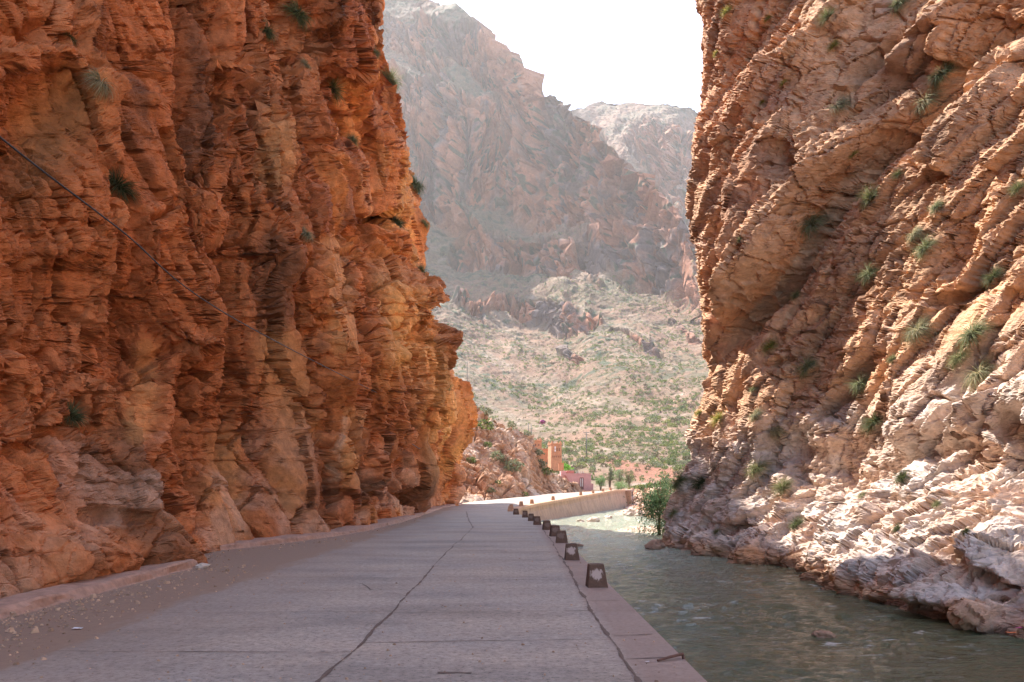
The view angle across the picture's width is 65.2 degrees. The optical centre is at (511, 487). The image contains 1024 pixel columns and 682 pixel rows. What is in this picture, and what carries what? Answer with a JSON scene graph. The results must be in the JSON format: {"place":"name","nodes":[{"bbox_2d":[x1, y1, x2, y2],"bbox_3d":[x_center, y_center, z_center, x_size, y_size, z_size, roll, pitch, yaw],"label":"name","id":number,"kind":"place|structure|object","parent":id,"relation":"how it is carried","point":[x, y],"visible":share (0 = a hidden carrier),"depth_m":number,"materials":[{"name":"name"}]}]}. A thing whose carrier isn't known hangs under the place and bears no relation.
{"place":"outdoors","nodes":[
{"label":"outdoors","id":0,"kind":"place"},
{"bbox_2d":[0,0,478,598],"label":"cliff","id":1,"kind":"structure","parent":0,"point":[206,428],"depth_m":23.68,"materials":[{"name":"stone"}]},
{"bbox_2d":[63,32,78,44],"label":"grass tuft","id":2,"kind":"object","parent":1,"relation":"on","point":[71,36],"visible":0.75,"depth_m":15.99,"materials":[{"name":"green plant"}]},
{"bbox_2d":[59,394,94,432],"bbox_3d":[-8.507,-1.461,15.412,0.961,0.585,0.962,43,2,-4],"label":"grass tuft","id":3,"kind":"object","parent":1,"relation":"on","point":[74,416],"visible":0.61,"depth_m":15.45,"materials":[{"name":"green plant"}]},
{"bbox_2d":[76,65,116,107],"bbox_3d":[-8.376,-8.106,16.143,0.926,0.539,0.893,44,4,9],"label":"grass tuft","id":4,"kind":"object","parent":1,"relation":"on","point":[101,87],"visible":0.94,"depth_m":16.01,"materials":[{"name":"green plant"}]},
{"bbox_2d":[108,162,147,207],"bbox_3d":[-9.390,-7.314,19.106,1.532,0.932,1.533,43,3,7],"label":"grass tuft","id":5,"kind":"object","parent":1,"relation":"on","point":[119,186],"visible":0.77,"depth_m":18.97,"materials":[{"name":"green plant"}]},
{"bbox_2d":[0,136,376,392],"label":"cable","id":6,"kind":"object","parent":1,"relation":"attached to","point":[43,171],"visible":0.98,"depth_m":11.76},
{"bbox_2d":[260,17,278,45],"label":"grass tuft","id":7,"kind":"object","parent":1,"relation":"on","point":[268,32],"visible":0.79,"depth_m":27.30,"materials":[{"name":"green plant"}]},
{"bbox_2d":[277,0,314,36],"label":"grass tuft","id":8,"kind":"object","parent":1,"relation":"on","point":[300,15],"visible":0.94,"depth_m":29.64,"materials":[{"name":"green plant"}]},
{"bbox_2d":[295,55,313,71],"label":"grass tuft","id":9,"kind":"object","parent":1,"relation":"on","point":[306,64],"visible":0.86,"depth_m":30.82,"materials":[{"name":"green plant"}]},
{"bbox_2d":[301,226,313,244],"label":"grass tuft","id":10,"kind":"object","parent":1,"relation":"on","point":[308,234],"visible":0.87,"depth_m":28.51,"materials":[{"name":"green plant"}]},
{"bbox_2d":[327,78,347,105],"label":"grass tuft","id":11,"kind":"object","parent":1,"relation":"on","point":[335,92],"visible":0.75,"depth_m":35.77,"materials":[{"name":"green plant"}]},
{"bbox_2d":[345,133,360,146],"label":"grass tuft","id":12,"kind":"object","parent":1,"relation":"on","point":[354,139],"visible":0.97,"depth_m":37.14,"materials":[{"name":"green plant"}]},
{"bbox_2d":[377,64,403,92],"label":"grass tuft","id":13,"kind":"object","parent":1,"relation":"on","point":[390,78],"visible":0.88,"depth_m":74.57,"materials":[{"name":"green plant"}]},
{"bbox_2d":[389,214,405,228],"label":"grass tuft","id":14,"kind":"object","parent":1,"relation":"on","point":[397,221],"visible":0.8,"depth_m":45.91,"materials":[{"name":"green plant"}]},
{"bbox_2d":[410,171,425,196],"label":"grass tuft","id":15,"kind":"object","parent":1,"relation":"on","point":[415,184],"visible":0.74,"depth_m":71.31,"materials":[{"name":"green plant"}]},
{"bbox_2d":[415,263,428,275],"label":"grass tuft","id":16,"kind":"object","parent":1,"relation":"on","point":[423,270],"visible":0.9,"depth_m":45.86,"materials":[{"name":"green plant"}]},
{"bbox_2d":[421,217,429,229],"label":"grass tuft","id":17,"kind":"object","parent":1,"relation":"on","point":[425,223],"visible":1,"depth_m":70.17,"materials":[{"name":"green plant"}]},
{"bbox_2d":[0,490,706,681],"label":"road","id":18,"kind":"structure","parent":0,"point":[417,552],"depth_m":9.93,"materials":[{"name":"concrete"}]},
{"bbox_2d":[0,559,197,619],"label":"kerb","id":19,"kind":"structure","parent":18,"relation":"on","point":[31,601],"depth_m":12.30,"materials":[{"name":"concrete"}]},
{"bbox_2d":[195,563,209,568],"bbox_3d":[-6.334,1.615,16.386,0.248,0.159,0.265,0,0,2],"label":"stone","id":20,"kind":"object","parent":18,"relation":"on","point":[202,565],"visible":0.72,"depth_m":16.32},
{"bbox_2d":[0,516,425,668],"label":"kerb gravel","id":21,"kind":"structure","parent":18,"relation":"on","point":[10,629],"depth_m":10.91,"materials":[{"name":"gravel"}]},
{"bbox_2d":[220,502,462,549],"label":"kerb","id":22,"kind":"structure","parent":18,"relation":"on","point":[291,538],"depth_m":26.43,"materials":[{"name":"concrete"}]},
{"bbox_2d":[16,533,689,681],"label":"road grit","id":23,"kind":"object","parent":18,"relation":"on","point":[346,678],"visible":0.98,"depth_m":8.37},
{"bbox_2d":[118,512,662,681],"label":"road joints","id":24,"kind":"object","parent":18,"relation":"on","point":[370,633],"visible":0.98,"depth_m":8.95,"materials":[{"name":"asphalt"}]},
{"bbox_2d":[522,511,527,517],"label":"bollard","id":25,"kind":"object","parent":18,"relation":"on","point":[524,514],"visible":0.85,"depth_m":44.05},
{"bbox_2d":[528,514,533,520],"bbox_3d":[0.948,1.479,39.599,0.338,0.378,0.337,-1,0,-1],"label":"bollard","id":26,"kind":"object","parent":18,"relation":"on","point":[530,517],"visible":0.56,"depth_m":39.45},
{"bbox_2d":[533,516,540,524],"bbox_3d":[1.117,1.469,35.504,0.343,0.402,0.336,-1,-1,-6],"label":"bollard","id":27,"kind":"object","parent":18,"relation":"on","point":[537,520],"visible":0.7,"depth_m":35.36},
{"bbox_2d":[542,520,550,529],"bbox_3d":[1.364,1.478,31.295,0.347,0.382,0.336,-2,2,-7],"label":"bollard","id":28,"kind":"object","parent":18,"relation":"on","point":[546,524],"visible":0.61,"depth_m":31.16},
{"bbox_2d":[549,525,559,536],"bbox_3d":[1.462,1.473,27.203,0.360,0.393,0.336,1,-1,-8],"label":"bollard","id":29,"kind":"object","parent":18,"relation":"on","point":[554,529],"visible":0.65,"depth_m":27.07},
{"bbox_2d":[555,530,567,542],"bbox_3d":[1.484,1.478,24.004,0.370,0.382,0.336,-2,-2,1],"label":"bollard","id":30,"kind":"object","parent":18,"relation":"on","point":[561,536],"visible":0.88,"depth_m":23.86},
{"bbox_2d":[564,543,579,559],"bbox_3d":[1.363,1.472,18.301,0.337,0.395,0.336,-2,0,0],"label":"bollard","id":31,"kind":"object","parent":18,"relation":"on","point":[571,551],"visible":0.8,"depth_m":18.16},
{"bbox_2d":[513,490,631,519],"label":"retaining wall","id":32,"kind":"structure","parent":18,"relation":"on","point":[607,500],"depth_m":84.82,"materials":[{"name":"concrete"}]},
{"bbox_2d":[585,563,607,587],"bbox_3d":[1.405,1.470,13.351,0.338,0.400,0.336,-2,-1,-3],"label":"bollard","id":33,"kind":"object","parent":18,"relation":"on","point":[596,576],"visible":0.9,"depth_m":13.21,"materials":[{"name":"concrete"}]},
{"bbox_2d":[595,473,605,490],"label":"tree","id":34,"kind":"object","parent":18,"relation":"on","point":[600,482],"visible":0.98,"depth_m":145.77,"materials":[{"name":"green plant"}]},
{"bbox_2d":[657,652,684,661],"bbox_3d":[1.537,1.669,7.617,0.317,0.160,0.122,0,0,-27],"label":"metal bar","id":35,"kind":"object","parent":18,"relation":"on","point":[673,656],"visible":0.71,"depth_m":7.66,"materials":[{"name":"metal"}]},
{"bbox_2d":[460,404,582,501],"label":"spur","id":36,"kind":"structure","parent":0,"point":[484,472],"depth_m":105.45,"materials":[{"name":"stone"}]},
{"bbox_2d":[476,418,494,429],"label":"shrub","id":37,"kind":"object","parent":36,"relation":"on","point":[487,423],"visible":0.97,"depth_m":109.33,"materials":[{"name":"green plant"}]},
{"bbox_2d":[482,407,492,415],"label":"shrub","id":38,"kind":"object","parent":36,"relation":"on","point":[489,411],"visible":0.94,"depth_m":115.36,"materials":[{"name":"green plant"}]},
{"bbox_2d":[489,450,502,460],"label":"shrub","id":39,"kind":"object","parent":36,"relation":"on","point":[494,454],"visible":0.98,"depth_m":103.71,"materials":[{"name":"green plant"}]},
{"bbox_2d":[507,421,516,427],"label":"shrub","id":40,"kind":"object","parent":36,"relation":"on","point":[511,423],"visible":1,"depth_m":115.84,"materials":[{"name":"green plant"}]},
{"bbox_2d":[503,458,524,472],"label":"shrub","id":41,"kind":"object","parent":36,"relation":"on","point":[509,463],"visible":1,"depth_m":102.93,"materials":[{"name":"green plant"}]},
{"bbox_2d":[538,459,547,468],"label":"shrub","id":42,"kind":"object","parent":36,"relation":"on","point":[543,462],"visible":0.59,"depth_m":116.51,"materials":[{"name":"green plant"}]},
{"bbox_2d":[542,449,547,463],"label":"garden wall","id":43,"kind":"structure","parent":36,"relation":"on","point":[545,456],"depth_m":164.00,"materials":[{"name":"orange brick"}]},
{"bbox_2d":[542,467,552,474],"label":"shrub","id":44,"kind":"object","parent":36,"relation":"on","point":[547,469],"visible":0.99,"depth_m":115.47,"materials":[{"name":"green plant"}]},
{"bbox_2d":[558,463,563,470],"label":"stone hut","id":45,"kind":"object","parent":36,"relation":"on","point":[560,466],"visible":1,"depth_m":150.00,"materials":[{"name":"orange stone"}]},
{"bbox_2d":[562,462,572,470],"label":"bush","id":46,"kind":"object","parent":36,"relation":"on","point":[566,466],"visible":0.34,"depth_m":164.50,"materials":[{"name":"green plant"}]},
{"bbox_2d":[558,471,592,490],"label":"pink house","id":47,"kind":"structure","parent":36,"relation":"on","point":[583,479],"depth_m":140.07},
{"bbox_2d":[580,478,583,488],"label":"door","id":48,"kind":"structure","parent":47,"relation":"in","point":[581,479],"depth_m":140.03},
{"bbox_2d":[379,0,708,502],"bbox_3d":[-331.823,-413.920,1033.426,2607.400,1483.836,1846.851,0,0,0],"label":"hills","id":49,"kind":"structure","parent":0,"point":[498,139],"depth_m":803.03,"materials":[{"name":"stone"}]},
{"bbox_2d":[534,438,541,459],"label":"tower house","id":50,"kind":"structure","parent":49,"relation":"on","point":[538,444],"depth_m":166.25,"materials":[{"name":"orange brick"}]},
{"bbox_2d":[547,441,561,470],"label":"tower house","id":51,"kind":"structure","parent":49,"relation":"on","point":[554,454],"depth_m":160.10,"materials":[{"name":"orange brick"}]},
{"bbox_2d":[429,103,708,481],"bbox_3d":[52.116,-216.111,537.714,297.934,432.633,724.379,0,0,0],"label":"hillside scrub","id":52,"kind":"object","parent":49,"relation":"on","point":[651,430],"visible":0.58,"depth_m":416.75,"materials":[{"name":"green plant"}]},
{"bbox_2d":[607,467,614,486],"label":"tree","id":53,"kind":"object","parent":49,"relation":"on","point":[610,478],"visible":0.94,"depth_m":151.85,"materials":[{"name":"green plant"}]},
{"bbox_2d":[623,469,635,486],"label":"tree","id":54,"kind":"object","parent":49,"relation":"on","point":[629,478],"visible":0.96,"depth_m":147.85,"materials":[{"name":"green plant"}]},
{"bbox_2d":[665,458,676,464],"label":"hillside shrub","id":55,"kind":"object","parent":49,"relation":"on","point":[669,461],"visible":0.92,"depth_m":225.85,"materials":[{"name":"green plant"}]},
{"bbox_2d":[432,0,702,112],"label":"sky","id":56,"kind":"structure","parent":0,"point":[588,52],"materials":[{"name":"white"}]},
{"bbox_2d":[614,509,646,513],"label":"gravel bank","id":57,"kind":"structure","parent":0,"point":[621,511],"depth_m":87.19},
{"bbox_2d":[623,508,635,515],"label":"boulder","id":58,"kind":"object","parent":57,"relation":"on","point":[629,512],"visible":0.67,"depth_m":81.62,"materials":[{"name":"stone"}]},
{"bbox_2d":[571,101,697,248],"bbox_3d":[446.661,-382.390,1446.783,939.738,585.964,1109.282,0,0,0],"label":"mountain","id":59,"kind":"structure","parent":0,"point":[651,139],"depth_m":1202.91,"materials":[{"name":"stone"}]},
{"bbox_2d":[619,487,675,517],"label":"river bank","id":60,"kind":"structure","parent":0,"point":[635,491],"depth_m":116.58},
{"bbox_2d":[611,468,623,489],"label":"tree","id":61,"kind":"object","parent":60,"relation":"on","point":[617,477],"visible":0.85,"depth_m":149.80,"materials":[{"name":"green plant"}]},
{"bbox_2d":[614,479,628,489],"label":"bush","id":62,"kind":"object","parent":60,"relation":"on","point":[619,486],"visible":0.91,"depth_m":137.76,"materials":[{"name":"green plant"}]},
{"bbox_2d":[627,484,647,489],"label":"bush","id":63,"kind":"object","parent":60,"relation":"on","point":[638,486],"visible":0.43,"depth_m":131.33,"materials":[{"name":"green plant"}]},
{"bbox_2d":[637,482,662,489],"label":"bush","id":64,"kind":"object","parent":60,"relation":"on","point":[649,483],"visible":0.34,"depth_m":131.23,"materials":[{"name":"green plant"}]},
{"bbox_2d":[541,508,1023,681],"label":"river","id":65,"kind":"structure","parent":0,"point":[716,619],"depth_m":16.56,"materials":[{"name":"liquid"}]},
{"bbox_2d":[586,517,599,521],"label":"boulder","id":66,"kind":"object","parent":65,"relation":"in","point":[593,519],"visible":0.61,"depth_m":66.70,"materials":[{"name":"stone"}]},
{"bbox_2d":[616,525,664,534],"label":"gravel bar","id":67,"kind":"object","parent":65,"relation":"in","point":[630,528],"visible":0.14,"depth_m":52.87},
{"bbox_2d":[626,467,677,534],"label":"oleander","id":68,"kind":"object","parent":67,"relation":"on","point":[656,500],"visible":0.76,"depth_m":47.22,"materials":[{"name":"green plant"}]},
{"bbox_2d":[644,539,664,549],"bbox_3d":[6.711,2.836,37.541,0.974,0.853,1.492,0,0,3],"label":"boulder","id":69,"kind":"object","parent":65,"relation":"in","point":[655,544],"visible":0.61,"depth_m":37.26,"materials":[{"name":"brown stone"}]},
{"bbox_2d":[811,630,835,637],"bbox_3d":[5.928,2.835,15.210,0.423,0.266,0.343,0,0,0],"label":"stone","id":70,"kind":"object","parent":65,"relation":"in","point":[823,634],"visible":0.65,"depth_m":15.11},
{"bbox_2d":[661,0,1023,638],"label":"cliff","id":71,"kind":"structure","parent":0,"point":[772,170],"depth_m":29.24,"materials":[{"name":"stone"}]},
{"bbox_2d":[667,509,676,518],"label":"grass tuft","id":72,"kind":"object","parent":71,"relation":"on","point":[674,511],"visible":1,"depth_m":38.95,"materials":[{"name":"green plant"}]},
{"bbox_2d":[668,472,688,493],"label":"grass tuft","id":73,"kind":"object","parent":71,"relation":"on","point":[681,477],"visible":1,"depth_m":39.13,"materials":[{"name":"green plant"}]},
{"bbox_2d":[689,473,706,491],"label":"grass tuft","id":74,"kind":"object","parent":71,"relation":"on","point":[700,481],"visible":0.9,"depth_m":38.52,"materials":[{"name":"green plant"}]},
{"bbox_2d":[707,411,724,428],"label":"grass tuft","id":75,"kind":"object","parent":71,"relation":"on","point":[716,419],"visible":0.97,"depth_m":37.13,"materials":[{"name":"green plant"}]},
{"bbox_2d":[719,4,735,17],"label":"grass tuft","id":76,"kind":"object","parent":71,"relation":"on","point":[725,11],"visible":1,"depth_m":37.29,"materials":[{"name":"green plant"}]},
{"bbox_2d":[747,408,764,423],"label":"grass tuft","id":77,"kind":"object","parent":71,"relation":"on","point":[754,415],"visible":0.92,"depth_m":33.69,"materials":[{"name":"green plant"}]},
{"bbox_2d":[744,454,773,481],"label":"grass tuft","id":78,"kind":"object","parent":71,"relation":"on","point":[755,469],"visible":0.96,"depth_m":33.89,"materials":[{"name":"green plant"}]},
{"bbox_2d":[756,335,778,353],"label":"grass tuft","id":79,"kind":"object","parent":71,"relation":"on","point":[768,346],"visible":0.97,"depth_m":33.83,"materials":[{"name":"green plant"}]},
{"bbox_2d":[766,422,788,444],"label":"grass tuft","id":80,"kind":"object","parent":71,"relation":"on","point":[775,431],"visible":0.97,"depth_m":33.18,"materials":[{"name":"green plant"}]},
{"bbox_2d":[767,471,797,498],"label":"grass tuft","id":81,"kind":"object","parent":71,"relation":"on","point":[781,487],"visible":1,"depth_m":31.82,"materials":[{"name":"green plant"}]},
{"bbox_2d":[788,290,801,302],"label":"grass tuft","id":82,"kind":"object","parent":71,"relation":"on","point":[794,294],"visible":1,"depth_m":32.79,"materials":[{"name":"green plant"}]},
{"bbox_2d":[787,516,806,529],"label":"grass tuft","id":83,"kind":"object","parent":71,"relation":"on","point":[796,523],"visible":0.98,"depth_m":29.91,"materials":[{"name":"green plant"}]},
{"bbox_2d":[792,352,822,380],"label":"grass tuft","id":84,"kind":"object","parent":71,"relation":"on","point":[806,365],"visible":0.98,"depth_m":31.51,"materials":[{"name":"green plant"}]},
{"bbox_2d":[794,207,832,242],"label":"grass tuft","id":85,"kind":"object","parent":71,"relation":"on","point":[812,222],"visible":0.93,"depth_m":32.16,"materials":[{"name":"green plant"}]},
{"bbox_2d":[814,5,837,29],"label":"grass tuft","id":86,"kind":"object","parent":71,"relation":"on","point":[826,16],"visible":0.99,"depth_m":31.63,"materials":[{"name":"green plant"}]},
{"bbox_2d":[828,37,841,51],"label":"grass tuft","id":87,"kind":"object","parent":71,"relation":"on","point":[834,43],"visible":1,"depth_m":31.69,"materials":[{"name":"green plant"}]},
{"bbox_2d":[826,91,854,121],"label":"grass tuft","id":88,"kind":"object","parent":71,"relation":"on","point":[839,104],"visible":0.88,"depth_m":30.72,"materials":[{"name":"green plant"}]},
{"bbox_2d":[847,371,869,395],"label":"grass tuft","id":89,"kind":"object","parent":71,"relation":"on","point":[862,382],"visible":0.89,"depth_m":28.82,"materials":[{"name":"green plant"}]},
{"bbox_2d":[855,179,881,214],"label":"grass tuft","id":90,"kind":"object","parent":71,"relation":"on","point":[869,196],"visible":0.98,"depth_m":29.02,"materials":[{"name":"green plant"}]},
{"bbox_2d":[855,412,884,436],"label":"grass tuft","id":91,"kind":"object","parent":71,"relation":"on","point":[870,424],"visible":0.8,"depth_m":27.79,"materials":[{"name":"green plant"}]},
{"bbox_2d":[856,260,883,291],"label":"grass tuft","id":92,"kind":"object","parent":71,"relation":"on","point":[869,272],"visible":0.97,"depth_m":28.81,"materials":[{"name":"green plant"}]},
{"bbox_2d":[884,354,897,363],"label":"grass tuft","id":93,"kind":"object","parent":71,"relation":"on","point":[890,358],"visible":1,"depth_m":26.43,"materials":[{"name":"green plant"}]},
{"bbox_2d":[890,523,902,532],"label":"grass tuft","id":94,"kind":"object","parent":71,"relation":"on","point":[896,528],"visible":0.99,"depth_m":21.33,"materials":[{"name":"green plant"}]},
{"bbox_2d":[884,0,909,16],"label":"grass tuft","id":95,"kind":"object","parent":71,"relation":"on","point":[898,3],"visible":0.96,"depth_m":30.10,"materials":[{"name":"green plant"}]},
{"bbox_2d":[890,167,903,181],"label":"grass tuft","id":96,"kind":"object","parent":71,"relation":"on","point":[896,175],"visible":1,"depth_m":28.05,"materials":[{"name":"green plant"}]},
{"bbox_2d":[891,468,911,485],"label":"grass tuft","id":97,"kind":"object","parent":71,"relation":"on","point":[901,477],"visible":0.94,"depth_m":23.72,"materials":[{"name":"green plant"}]},
{"bbox_2d":[903,223,925,246],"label":"grass tuft","id":98,"kind":"object","parent":71,"relation":"on","point":[915,233],"visible":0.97,"depth_m":26.50,"materials":[{"name":"green plant"}]},
{"bbox_2d":[899,313,940,350],"bbox_3d":[13.080,-4.987,25.618,1.511,0.945,1.491,-44,3,-9],"label":"grass tuft","id":99,"kind":"object","parent":71,"relation":"on","point":[920,328],"visible":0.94,"depth_m":25.48,"materials":[{"name":"green plant"}]},
{"bbox_2d":[911,230,938,263],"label":"grass tuft","id":100,"kind":"object","parent":71,"relation":"on","point":[926,244],"visible":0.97,"depth_m":25.99,"materials":[{"name":"green plant"}]},
{"bbox_2d":[905,79,954,129],"bbox_3d":[14.820,-13.603,28.320,1.750,1.095,1.728,-43,-8,2],"label":"grass tuft","id":101,"kind":"object","parent":71,"relation":"on","point":[927,101],"visible":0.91,"depth_m":28.11,"materials":[{"name":"green plant"}]},
{"bbox_2d":[926,197,943,214],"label":"grass tuft","id":102,"kind":"object","parent":71,"relation":"on","point":[937,205],"visible":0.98,"depth_m":25.81,"materials":[{"name":"green plant"}]},
{"bbox_2d":[931,500,942,508],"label":"grass tuft","id":103,"kind":"object","parent":71,"relation":"on","point":[936,504],"visible":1,"depth_m":20.62,"materials":[{"name":"green plant"}]},
{"bbox_2d":[921,58,961,96],"bbox_3d":[14.936,-14.332,27.749,1.488,0.901,1.538,-43,-5,6],"label":"grass tuft","id":104,"kind":"object","parent":71,"relation":"on","point":[939,75],"visible":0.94,"depth_m":27.53,"materials":[{"name":"green plant"}]},
{"bbox_2d":[945,345,974,370],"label":"grass tuft","id":105,"kind":"object","parent":71,"relation":"on","point":[957,357],"visible":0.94,"depth_m":22.49,"materials":[{"name":"green plant"}]},
{"bbox_2d":[947,311,998,355],"bbox_3d":[12.749,-4.310,22.147,1.394,0.908,1.418,-43,-8,3],"label":"grass tuft","id":106,"kind":"object","parent":71,"relation":"on","point":[972,333],"visible":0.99,"depth_m":21.95,"materials":[{"name":"green plant"}]},
{"bbox_2d":[956,353,996,393],"bbox_3d":[12.876,-3.073,21.823,1.533,0.959,1.514,-43,-6,4],"label":"grass tuft","id":107,"kind":"object","parent":71,"relation":"on","point":[983,371],"visible":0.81,"depth_m":21.74,"materials":[{"name":"green plant"}]},
{"bbox_2d":[979,262,1005,288],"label":"grass tuft","id":108,"kind":"object","parent":71,"relation":"on","point":[990,277],"visible":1,"depth_m":23.17,"materials":[{"name":"green plant"}]},
{"bbox_2d":[1005,175,1023,198],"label":"grass tuft","id":109,"kind":"object","parent":71,"relation":"on","point":[1019,186],"visible":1,"depth_m":22.86,"materials":[{"name":"green plant"}]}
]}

